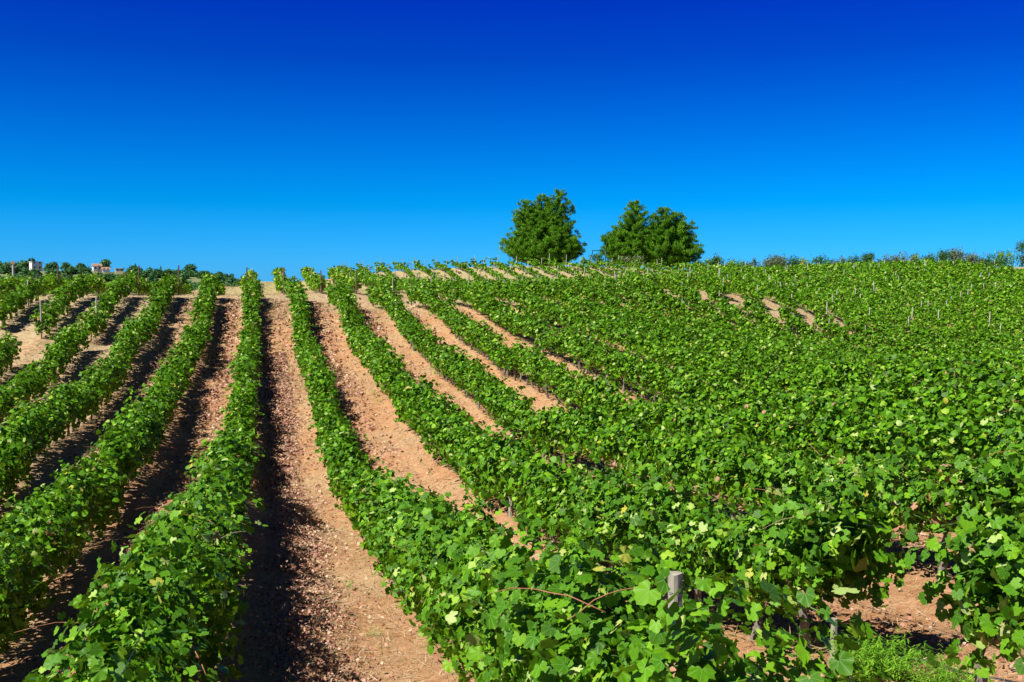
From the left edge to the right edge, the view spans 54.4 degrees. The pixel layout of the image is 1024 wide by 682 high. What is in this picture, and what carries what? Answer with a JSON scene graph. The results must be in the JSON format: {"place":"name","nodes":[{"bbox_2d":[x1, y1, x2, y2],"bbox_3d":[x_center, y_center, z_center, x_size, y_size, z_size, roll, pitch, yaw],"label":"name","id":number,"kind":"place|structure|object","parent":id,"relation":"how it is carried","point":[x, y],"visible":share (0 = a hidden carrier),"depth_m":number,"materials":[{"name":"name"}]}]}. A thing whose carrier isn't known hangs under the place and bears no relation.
{"place":"outdoors","nodes":[
{"label":"outdoors","id":0,"kind":"place"},
{"bbox_2d":[0,269,226,283],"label":"hill","id":1,"kind":"structure","parent":0,"point":[194,279],"depth_m":553.39,"materials":[{"name":"green plant"}]},
{"bbox_2d":[0,264,17,273],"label":"tree","id":2,"kind":"object","parent":1,"relation":"on","point":[6,268],"visible":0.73,"depth_m":533.99,"materials":[{"name":"green plant"}]},
{"bbox_2d":[29,261,42,270],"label":"house","id":3,"kind":"structure","parent":1,"relation":"on","point":[35,264],"depth_m":564.21,"materials":[{"name":"white paint"}]},
{"bbox_2d":[78,266,94,274],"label":"tree","id":4,"kind":"object","parent":1,"relation":"on","point":[86,269],"visible":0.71,"depth_m":537.49,"materials":[{"name":"green plant"}]},
{"bbox_2d":[183,263,196,271],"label":"tree","id":5,"kind":"object","parent":1,"relation":"on","point":[189,267],"visible":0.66,"depth_m":585.95,"materials":[{"name":"green plant"}]},
{"bbox_2d":[0,266,1023,681],"bbox_3d":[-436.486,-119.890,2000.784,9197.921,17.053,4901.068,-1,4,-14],"label":"ground","id":6,"kind":"structure","parent":0,"point":[22,328],"depth_m":27.91,"materials":[{"name":"soil"}]},
{"bbox_2d":[0,271,47,327],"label":"vine row","id":7,"kind":"object","parent":6,"relation":"on","point":[13,302],"visible":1,"depth_m":65.18,"materials":[{"name":"green plant"}]},
{"bbox_2d":[0,273,50,295],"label":"vine row","id":8,"kind":"object","parent":6,"relation":"on","point":[8,283],"visible":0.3,"depth_m":77.08,"materials":[{"name":"green plant"}]},
{"bbox_2d":[0,271,90,375],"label":"vine row","id":9,"kind":"object","parent":6,"relation":"on","point":[66,293],"visible":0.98,"depth_m":60.50,"materials":[{"name":"green plant"}]},
{"bbox_2d":[38,273,95,295],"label":"vine row","id":10,"kind":"object","parent":6,"relation":"on","point":[49,280],"visible":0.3,"depth_m":78.41,"materials":[{"name":"green plant"}]},
{"bbox_2d":[0,274,136,425],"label":"vine row","id":11,"kind":"object","parent":6,"relation":"on","point":[35,379],"visible":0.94,"depth_m":48.69,"materials":[{"name":"green plant"}]},
{"bbox_2d":[0,274,177,504],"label":"vine row","id":12,"kind":"object","parent":6,"relation":"on","point":[34,431],"visible":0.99,"depth_m":35.47,"materials":[{"name":"green plant"}]},
{"bbox_2d":[87,272,111,293],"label":"vine row","id":13,"kind":"object","parent":6,"relation":"on","point":[94,279],"visible":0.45,"depth_m":79.74,"materials":[{"name":"green plant"}]},
{"bbox_2d":[0,273,220,654],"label":"vine row","id":14,"kind":"object","parent":6,"relation":"on","point":[48,534],"visible":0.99,"depth_m":20.82,"materials":[{"name":"green plant"}]},
{"bbox_2d":[14,277,267,681],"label":"vine row","id":15,"kind":"object","parent":6,"relation":"on","point":[167,612],"visible":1,"depth_m":9.33,"materials":[{"name":"green plant"}]},
{"bbox_2d":[127,270,157,294],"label":"vine row","id":16,"kind":"object","parent":6,"relation":"on","point":[145,286],"visible":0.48,"depth_m":84.00,"materials":[{"name":"green plant"}]},
{"bbox_2d":[162,273,193,293],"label":"vine row","id":17,"kind":"object","parent":6,"relation":"on","point":[186,288],"visible":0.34,"depth_m":88.83,"materials":[{"name":"green plant"}]},
{"bbox_2d":[201,272,226,294],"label":"vine row","id":18,"kind":"object","parent":6,"relation":"on","point":[221,288],"visible":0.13,"depth_m":92.73,"materials":[{"name":"green plant"}]},
{"bbox_2d":[236,268,257,292],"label":"vine row","id":19,"kind":"object","parent":6,"relation":"on","point":[242,280],"visible":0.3,"depth_m":88.02,"materials":[{"name":"green plant"}]},
{"bbox_2d":[270,267,291,292],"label":"vine row","id":20,"kind":"object","parent":6,"relation":"on","point":[277,280],"visible":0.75,"depth_m":87.84,"materials":[{"name":"green plant"}]},
{"bbox_2d":[299,267,328,293],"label":"vine row","id":21,"kind":"object","parent":6,"relation":"on","point":[312,281],"visible":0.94,"depth_m":90.04,"materials":[{"name":"green plant"}]},
{"bbox_2d":[222,352,412,681],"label":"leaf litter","id":22,"kind":"object","parent":6,"relation":"on","point":[287,524],"visible":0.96,"depth_m":18.66,"materials":[{"name":"brown soil"}]},
{"bbox_2d":[326,265,363,292],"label":"vine row","id":23,"kind":"object","parent":6,"relation":"on","point":[334,273],"visible":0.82,"depth_m":93.80,"materials":[{"name":"green plant"}]},
{"bbox_2d":[340,265,396,291],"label":"vine row","id":24,"kind":"object","parent":6,"relation":"on","point":[370,279],"visible":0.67,"depth_m":99.27,"materials":[{"name":"green plant"}]},
{"bbox_2d":[353,263,437,290],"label":"vine row","id":25,"kind":"object","parent":6,"relation":"on","point":[402,283],"visible":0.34,"depth_m":97.83,"materials":[{"name":"green plant"}]},
{"bbox_2d":[374,262,468,292],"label":"vine row","id":26,"kind":"object","parent":6,"relation":"on","point":[388,272],"visible":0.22,"depth_m":120.22,"materials":[{"name":"green plant"}]},
{"bbox_2d":[40,278,842,321],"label":"dry grass","id":27,"kind":"structure","parent":6,"relation":"on","point":[404,294],"depth_m":86.58,"materials":[{"name":"plant"}]},
{"bbox_2d":[392,262,506,290],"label":"vine row","id":28,"kind":"object","parent":6,"relation":"on","point":[400,266],"visible":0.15,"depth_m":136.79,"materials":[{"name":"green plant"}]},
{"bbox_2d":[412,260,535,286],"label":"vine row","id":29,"kind":"object","parent":6,"relation":"on","point":[418,265],"visible":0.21,"depth_m":137.95,"materials":[{"name":"green plant"}]},
{"bbox_2d":[0,301,956,681],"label":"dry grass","id":30,"kind":"structure","parent":6,"relation":"on","point":[504,375],"depth_m":31.33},
{"bbox_2d":[432,259,572,283],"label":"vine row","id":31,"kind":"object","parent":6,"relation":"on","point":[450,272],"visible":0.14,"depth_m":141.87,"materials":[{"name":"green plant"}]},
{"bbox_2d":[509,441,513,516],"bbox_3d":[-0.019,3.084,21.562,0.109,1.849,0.108,-4,5,-44],"label":"trellis post","id":32,"kind":"object","parent":6,"relation":"on","point":[511,504],"visible":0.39,"depth_m":21.55,"materials":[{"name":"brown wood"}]},
{"bbox_2d":[0,294,1023,681],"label":"small stones","id":33,"kind":"object","parent":6,"relation":"on","point":[334,600],"visible":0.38,"depth_m":26.69,"materials":[{"name":"gravel"}]},
{"bbox_2d":[450,260,625,284],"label":"vine row","id":34,"kind":"object","parent":6,"relation":"on","point":[463,265],"visible":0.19,"depth_m":138.71,"materials":[{"name":"green plant"}]},
{"bbox_2d":[497,188,586,265],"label":"broadleaf tree","id":35,"kind":"object","parent":6,"relation":"on","point":[539,232],"visible":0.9,"depth_m":169.00,"materials":[{"name":"leaf"},{"name":"bark"}]},
{"bbox_2d":[84,318,1012,680],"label":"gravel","id":36,"kind":"structure","parent":6,"relation":"on","point":[1010,666],"depth_m":21.57,"materials":[{"name":"brown gravel"}]},
{"bbox_2d":[470,258,662,293],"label":"vine row","id":37,"kind":"object","parent":6,"relation":"on","point":[626,277],"visible":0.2,"depth_m":89.91,"materials":[{"name":"green plant"}]},
{"bbox_2d":[283,276,891,681],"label":"vine row","id":38,"kind":"object","parent":6,"relation":"on","point":[502,605],"visible":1,"depth_m":6.73,"materials":[{"name":"green plant"}]},
{"bbox_2d":[485,257,695,287],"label":"vine row","id":39,"kind":"object","parent":6,"relation":"on","point":[667,279],"visible":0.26,"depth_m":88.77,"materials":[{"name":"green plant"}]},
{"bbox_2d":[588,252,602,265],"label":"bush","id":40,"kind":"object","parent":6,"relation":"on","point":[597,257],"visible":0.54,"depth_m":167.57,"materials":[{"name":"green plant"}]},
{"bbox_2d":[508,258,731,294],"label":"vine row","id":41,"kind":"object","parent":6,"relation":"on","point":[706,281],"visible":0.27,"depth_m":88.05,"materials":[{"name":"green plant"}]},
{"bbox_2d":[599,199,655,266],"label":"broadleaf tree","id":42,"kind":"object","parent":6,"relation":"on","point":[626,239],"visible":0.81,"depth_m":171.07,"materials":[{"name":"leaf"},{"name":"bark"}]},
{"bbox_2d":[619,252,644,265],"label":"bush","id":43,"kind":"object","parent":6,"relation":"on","point":[627,259],"visible":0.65,"depth_m":165.85,"materials":[{"name":"green plant"}]},
{"bbox_2d":[525,257,766,304],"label":"vine row","id":44,"kind":"object","parent":6,"relation":"on","point":[736,283],"visible":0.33,"depth_m":88.53,"materials":[{"name":"green plant"}]},
{"bbox_2d":[542,257,800,315],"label":"vine row","id":45,"kind":"object","parent":6,"relation":"on","point":[770,291],"visible":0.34,"depth_m":88.67,"materials":[{"name":"green plant"}]},
{"bbox_2d":[641,206,704,266],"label":"broadleaf tree","id":46,"kind":"object","parent":6,"relation":"on","point":[674,241],"visible":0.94,"depth_m":170.39,"materials":[{"name":"leaf"},{"name":"bark"}]},
{"bbox_2d":[324,280,1023,681],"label":"vine row","id":47,"kind":"object","parent":6,"relation":"on","point":[828,546],"visible":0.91,"depth_m":10.40,"materials":[{"name":"green plant"}]},
{"bbox_2d":[667,571,682,665],"bbox_3d":[0.872,2.186,5.370,0.087,1.917,0.086,2,4,30],"label":"trellis post","id":48,"kind":"object","parent":6,"relation":"on","point":[675,580],"visible":0.39,"depth_m":5.29,"materials":[{"name":"grey wood"}]},
{"bbox_2d":[364,281,1023,580],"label":"vine row","id":49,"kind":"object","parent":6,"relation":"on","point":[939,494],"visible":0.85,"depth_m":17.07,"materials":[{"name":"green plant"}]},
{"bbox_2d":[561,258,836,322],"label":"vine row","id":50,"kind":"object","parent":6,"relation":"on","point":[811,304],"visible":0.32,"depth_m":90.33,"materials":[{"name":"green plant"}]},
{"bbox_2d":[402,282,1023,473],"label":"vine row","id":51,"kind":"object","parent":6,"relation":"on","point":[840,429],"visible":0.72,"depth_m":22.42,"materials":[{"name":"green plant"}]},
{"bbox_2d":[704,253,724,265],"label":"bush","id":52,"kind":"object","parent":6,"relation":"on","point":[716,260],"visible":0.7,"depth_m":161.55,"materials":[{"name":"green plant"}]},
{"bbox_2d":[581,256,879,332],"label":"vine row","id":53,"kind":"object","parent":6,"relation":"on","point":[845,314],"visible":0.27,"depth_m":89.69,"materials":[{"name":"green plant"}]},
{"bbox_2d":[438,281,1023,438],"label":"vine row","id":54,"kind":"object","parent":6,"relation":"on","point":[684,383],"visible":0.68,"depth_m":33.36,"materials":[{"name":"green plant"}]},
{"bbox_2d":[726,258,747,266],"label":"bush","id":55,"kind":"object","parent":6,"relation":"on","point":[735,261],"visible":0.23,"depth_m":165.50,"materials":[{"name":"green plant"}]},
{"bbox_2d":[476,278,1023,415],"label":"vine row","id":56,"kind":"object","parent":6,"relation":"on","point":[622,333],"visible":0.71,"depth_m":37.85,"materials":[{"name":"green plant"}]},
{"bbox_2d":[598,258,909,333],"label":"vine row","id":57,"kind":"object","parent":6,"relation":"on","point":[855,309],"visible":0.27,"depth_m":90.72,"materials":[{"name":"green plant"}]},
{"bbox_2d":[511,276,1023,394],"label":"vine row","id":58,"kind":"object","parent":6,"relation":"on","point":[978,373],"visible":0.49,"depth_m":41.45,"materials":[{"name":"green plant"}]},
{"bbox_2d":[756,253,791,266],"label":"bush","id":59,"kind":"object","parent":6,"relation":"on","point":[773,260],"visible":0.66,"depth_m":164.94,"materials":[{"name":"green plant"}]},
{"bbox_2d":[616,258,938,335],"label":"vine row","id":60,"kind":"object","parent":6,"relation":"on","point":[899,320],"visible":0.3,"depth_m":93.69,"materials":[{"name":"green plant"}]},
{"bbox_2d":[554,276,1023,371],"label":"vine row","id":61,"kind":"object","parent":6,"relation":"on","point":[588,289],"visible":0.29,"depth_m":50.67,"materials":[{"name":"green plant"}]},
{"bbox_2d":[786,254,799,265],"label":"bush","id":62,"kind":"object","parent":6,"relation":"on","point":[794,261],"visible":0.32,"depth_m":171.34,"materials":[{"name":"green plant"}]},
{"bbox_2d":[633,258,964,339],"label":"vine row","id":63,"kind":"object","parent":6,"relation":"on","point":[955,333],"visible":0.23,"depth_m":95.81,"materials":[{"name":"green plant"}]},
{"bbox_2d":[591,275,1023,366],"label":"vine row","id":64,"kind":"object","parent":6,"relation":"on","point":[624,290],"visible":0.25,"depth_m":64.77,"materials":[{"name":"green plant"}]},
{"bbox_2d":[630,274,1007,362],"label":"vine row","id":65,"kind":"object","parent":6,"relation":"on","point":[670,300],"visible":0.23,"depth_m":71.85,"materials":[{"name":"green plant"}]},
{"bbox_2d":[811,253,832,263],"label":"bush","id":66,"kind":"object","parent":6,"relation":"on","point":[818,260],"visible":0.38,"depth_m":172.84,"materials":[{"name":"green plant"}]},
{"bbox_2d":[652,260,996,336],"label":"vine row","id":67,"kind":"object","parent":6,"relation":"on","point":[931,316],"visible":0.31,"depth_m":97.72,"materials":[{"name":"green plant"}]},
{"bbox_2d":[667,276,996,359],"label":"vine row","id":68,"kind":"object","parent":6,"relation":"on","point":[705,308],"visible":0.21,"depth_m":74.35,"materials":[{"name":"green plant"}]},
{"bbox_2d":[829,617,836,667],"bbox_3d":[2.916,2.846,9.027,0.064,0.673,0.064,-1,4,-14],"label":"stake","id":69,"kind":"object","parent":6,"relation":"on","point":[833,628],"visible":0.34,"depth_m":8.99,"materials":[{"name":"grey wood"}]},
{"bbox_2d":[775,306,917,357],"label":"vine row","id":70,"kind":"object","parent":6,"relation":"on","point":[804,328],"visible":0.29,"depth_m":76.62,"materials":[{"name":"green plant"}]},
{"bbox_2d":[672,260,1023,336],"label":"vine row","id":71,"kind":"object","parent":6,"relation":"on","point":[951,318],"visible":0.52,"depth_m":109.48,"materials":[{"name":"green plant"}]},
{"bbox_2d":[739,294,967,359],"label":"vine row","id":72,"kind":"object","parent":6,"relation":"on","point":[760,310],"visible":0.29,"depth_m":76.51,"materials":[{"name":"green plant"}]},
{"bbox_2d":[692,261,1023,334],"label":"vine row","id":73,"kind":"object","parent":6,"relation":"on","point":[1006,326],"visible":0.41,"depth_m":112.93,"materials":[{"name":"green plant"}]},
{"bbox_2d":[704,285,1021,357],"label":"vine row","id":74,"kind":"object","parent":6,"relation":"on","point":[737,314],"visible":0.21,"depth_m":75.33,"materials":[{"name":"green plant"}]},
{"bbox_2d":[857,249,874,261],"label":"bush","id":75,"kind":"object","parent":6,"relation":"on","point":[866,258],"visible":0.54,"depth_m":173.66,"materials":[{"name":"green plant"}]},
{"bbox_2d":[711,263,1023,330],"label":"vine row","id":76,"kind":"object","parent":6,"relation":"on","point":[963,311],"visible":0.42,"depth_m":113.53,"materials":[{"name":"green plant"}]},
{"bbox_2d":[824,625,926,681],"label":"weed","id":77,"kind":"object","parent":6,"relation":"on","point":[870,667],"visible":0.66,"depth_m":8.52,"materials":[{"name":"green plant"}]},
{"bbox_2d":[733,264,1023,321],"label":"vine row","id":78,"kind":"object","parent":6,"relation":"on","point":[974,306],"visible":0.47,"depth_m":115.09,"materials":[{"name":"green plant"}]},
{"bbox_2d":[744,264,1023,316],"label":"vine row","id":79,"kind":"object","parent":6,"relation":"on","point":[900,286],"visible":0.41,"depth_m":122.61,"materials":[{"name":"green plant"}]},
{"bbox_2d":[773,264,1023,311],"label":"vine row","id":80,"kind":"object","parent":6,"relation":"on","point":[931,287],"visible":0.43,"depth_m":125.23,"materials":[{"name":"green plant"}]},
{"bbox_2d":[888,251,920,262],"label":"bush","id":81,"kind":"object","parent":6,"relation":"on","point":[895,258],"visible":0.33,"depth_m":176.64,"materials":[{"name":"green plant"}]},
{"bbox_2d":[812,310,1001,359],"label":"vine row","id":82,"kind":"object","parent":6,"relation":"on","point":[835,329],"visible":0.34,"depth_m":76.73,"materials":[{"name":"green plant"}]},
{"bbox_2d":[793,261,1023,299],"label":"vine row","id":83,"kind":"object","parent":6,"relation":"on","point":[930,278],"visible":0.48,"depth_m":132.00,"materials":[{"name":"green plant"}]},
{"bbox_2d":[800,262,1023,307],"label":"vine row","id":84,"kind":"object","parent":6,"relation":"on","point":[977,292],"visible":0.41,"depth_m":122.00,"materials":[{"name":"green plant"}]},
{"bbox_2d":[843,321,985,357],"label":"vine row","id":85,"kind":"object","parent":6,"relation":"on","point":[878,335],"visible":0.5,"depth_m":75.69,"materials":[{"name":"green plant"}]},
{"bbox_2d":[810,261,1023,295],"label":"vine row","id":86,"kind":"object","parent":6,"relation":"on","point":[934,274],"visible":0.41,"depth_m":134.22,"materials":[{"name":"green plant"}]},
{"bbox_2d":[835,260,1023,291],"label":"vine row","id":87,"kind":"object","parent":6,"relation":"on","point":[959,276],"visible":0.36,"depth_m":135.58,"materials":[{"name":"green plant"}]},
{"bbox_2d":[843,260,1023,288],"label":"vine row","id":88,"kind":"object","parent":6,"relation":"on","point":[998,279],"visible":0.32,"depth_m":136.32,"materials":[{"name":"green plant"}]},
{"bbox_2d":[857,260,1023,282],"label":"vine row","id":89,"kind":"object","parent":6,"relation":"on","point":[985,272],"visible":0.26,"depth_m":141.38,"materials":[{"name":"green plant"}]},
{"bbox_2d":[887,641,994,681],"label":"weed","id":90,"kind":"object","parent":6,"relation":"on","point":[938,676],"visible":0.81,"depth_m":8.27,"materials":[{"name":"green plant"}]},
{"bbox_2d":[936,250,951,261],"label":"bush","id":91,"kind":"object","parent":6,"relation":"on","point":[941,256],"visible":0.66,"depth_m":180.93,"materials":[{"name":"green plant"}]},
{"bbox_2d":[877,326,1022,356],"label":"vine row","id":92,"kind":"object","parent":6,"relation":"on","point":[961,348],"visible":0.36,"depth_m":76.25,"materials":[{"name":"green plant"}]},
{"bbox_2d":[879,260,1023,277],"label":"vine row","id":93,"kind":"object","parent":6,"relation":"on","point":[998,271],"visible":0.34,"depth_m":142.07,"materials":[{"name":"green plant"}]},
{"bbox_2d":[893,258,1023,273],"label":"vine row","id":94,"kind":"object","parent":6,"relation":"on","point":[978,264],"visible":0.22,"depth_m":149.59,"materials":[{"name":"green plant"}]},
{"bbox_2d":[944,246,975,261],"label":"bush","id":95,"kind":"object","parent":6,"relation":"on","point":[955,254],"visible":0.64,"depth_m":182.55,"materials":[{"name":"green plant"}]},
{"bbox_2d":[908,326,1023,354],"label":"vine row","id":96,"kind":"object","parent":6,"relation":"on","point":[916,331],"visible":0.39,"depth_m":79.13,"materials":[{"name":"green plant"}]},
{"bbox_2d":[915,259,1023,271],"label":"vine row","id":97,"kind":"object","parent":6,"relation":"on","point":[981,263],"visible":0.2,"depth_m":152.07,"materials":[{"name":"green plant"}]},
{"bbox_2d":[964,252,984,263],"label":"bush","id":98,"kind":"object","parent":6,"relation":"on","point":[973,258],"visible":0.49,"depth_m":180.59,"materials":[{"name":"green plant"}]},
{"bbox_2d":[936,330,1023,350],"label":"vine row","id":99,"kind":"object","parent":6,"relation":"on","point":[967,336],"visible":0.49,"depth_m":80.45,"materials":[{"name":"green plant"}]},
{"bbox_2d":[976,253,1004,266],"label":"bush","id":100,"kind":"object","parent":6,"relation":"on","point":[987,262],"visible":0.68,"depth_m":180.51,"materials":[{"name":"green plant"}]},
{"bbox_2d":[965,330,1023,345],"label":"vine row","id":101,"kind":"object","parent":6,"relation":"on","point":[998,338],"visible":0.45,"depth_m":82.61,"materials":[{"name":"green plant"}]},
{"bbox_2d":[995,248,1014,265],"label":"bush","id":102,"kind":"object","parent":6,"relation":"on","point":[1001,255],"visible":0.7,"depth_m":182.05,"materials":[{"name":"green plant"}]},
{"bbox_2d":[1009,240,1023,266],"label":"bush","id":103,"kind":"object","parent":6,"relation":"on","point":[1021,246],"visible":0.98,"depth_m":176.30,"materials":[{"name":"green plant"}]},
{"bbox_2d":[0,0,1023,281],"label":"sky","id":104,"kind":"structure","parent":0,"point":[228,137],"materials":[{"name":"blue"}]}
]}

